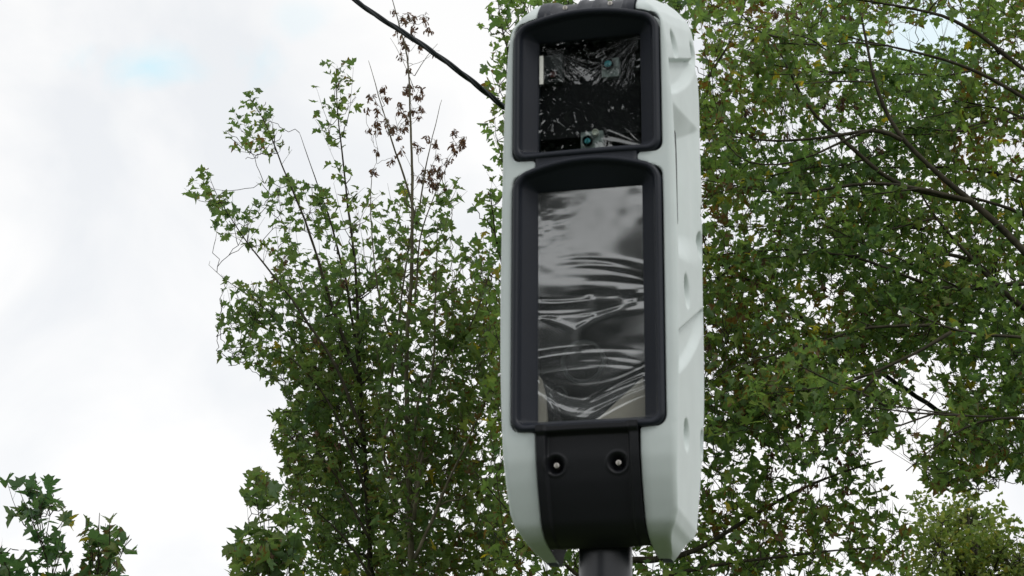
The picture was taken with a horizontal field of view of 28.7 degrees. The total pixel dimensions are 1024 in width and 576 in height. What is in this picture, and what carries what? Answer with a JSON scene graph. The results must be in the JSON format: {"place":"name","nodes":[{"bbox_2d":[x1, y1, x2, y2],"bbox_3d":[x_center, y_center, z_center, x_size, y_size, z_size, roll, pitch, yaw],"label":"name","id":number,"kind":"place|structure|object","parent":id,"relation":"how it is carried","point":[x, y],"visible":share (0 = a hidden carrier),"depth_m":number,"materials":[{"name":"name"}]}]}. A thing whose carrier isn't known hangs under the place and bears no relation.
{"place":"outdoors","nodes":[
{"label":"outdoors","id":0,"kind":"place"},
{"bbox_2d":[0,544,40,575],"bbox_3d":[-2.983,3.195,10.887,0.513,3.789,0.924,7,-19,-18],"label":"young maple","id":1,"kind":"object","parent":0,"point":[18,566],"visible":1,"depth_m":11.21,"materials":[{"name":"green plant"}]},
{"bbox_2d":[0,472,78,575],"bbox_3d":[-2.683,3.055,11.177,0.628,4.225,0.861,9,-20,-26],"label":"young maple","id":2,"kind":"object","parent":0,"point":[49,554],"visible":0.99,"depth_m":11.57,"materials":[{"name":"green plant"}]},
{"bbox_2d":[73,513,137,575],"bbox_3d":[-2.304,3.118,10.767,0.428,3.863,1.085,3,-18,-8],"label":"young maple","id":3,"kind":"object","parent":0,"point":[108,545],"visible":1,"depth_m":11.23,"materials":[{"name":"green plant"}]},
{"bbox_2d":[221,466,309,575],"bbox_3d":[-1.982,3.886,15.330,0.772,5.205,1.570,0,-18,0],"label":"young maple","id":4,"kind":"object","parent":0,"point":[270,556],"visible":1,"depth_m":15.72,"materials":[{"name":"green plant"}]},
{"bbox_2d":[181,57,397,575],"bbox_3d":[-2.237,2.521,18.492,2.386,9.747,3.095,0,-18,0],"label":"maple tree","id":5,"kind":"object","parent":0,"point":[317,412],"visible":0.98,"depth_m":18.61,"materials":[{"name":"green plant"}]},
{"bbox_2d":[361,0,513,575],"bbox_3d":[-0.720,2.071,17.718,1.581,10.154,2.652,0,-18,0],"label":"maple tree","id":6,"kind":"object","parent":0,"point":[412,540],"visible":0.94,"depth_m":17.59,"materials":[{"name":"leaf"},{"name":"dark bark"}]},
{"bbox_2d":[0,0,1023,575],"label":"sky","id":7,"kind":"structure","parent":0,"point":[113,386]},
{"bbox_2d":[500,0,703,575],"bbox_3d":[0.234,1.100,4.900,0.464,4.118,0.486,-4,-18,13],"label":"speed camera","id":8,"kind":"object","parent":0,"point":[602,366],"visible":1,"depth_m":5.13,"materials":[{"name":"grey plastic"}]},
{"bbox_2d":[467,0,919,575],"bbox_3d":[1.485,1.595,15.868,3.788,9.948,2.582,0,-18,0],"label":"maple tree","id":9,"kind":"object","parent":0,"point":[775,544],"visible":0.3,"depth_m":15.77,"materials":[{"name":"green plant"}]},
{"bbox_2d":[352,0,1019,464],"bbox_3d":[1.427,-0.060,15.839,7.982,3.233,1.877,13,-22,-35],"label":"tree branch","id":10,"kind":"object","parent":9,"relation":"attached to","point":[482,88],"visible":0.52,"depth_m":13.73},
{"bbox_2d":[693,0,1023,501],"bbox_3d":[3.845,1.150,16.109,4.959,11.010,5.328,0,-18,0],"label":"maple tree","id":11,"kind":"object","parent":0,"point":[799,359],"visible":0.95,"depth_m":16.08,"materials":[{"name":"green plant"}]},
{"bbox_2d":[882,485,1023,575],"bbox_3d":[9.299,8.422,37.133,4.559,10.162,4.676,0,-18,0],"label":"distant tree","id":12,"kind":"object","parent":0,"point":[974,547],"visible":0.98,"depth_m":37.62,"materials":[{"name":"green plant"}]}
]}

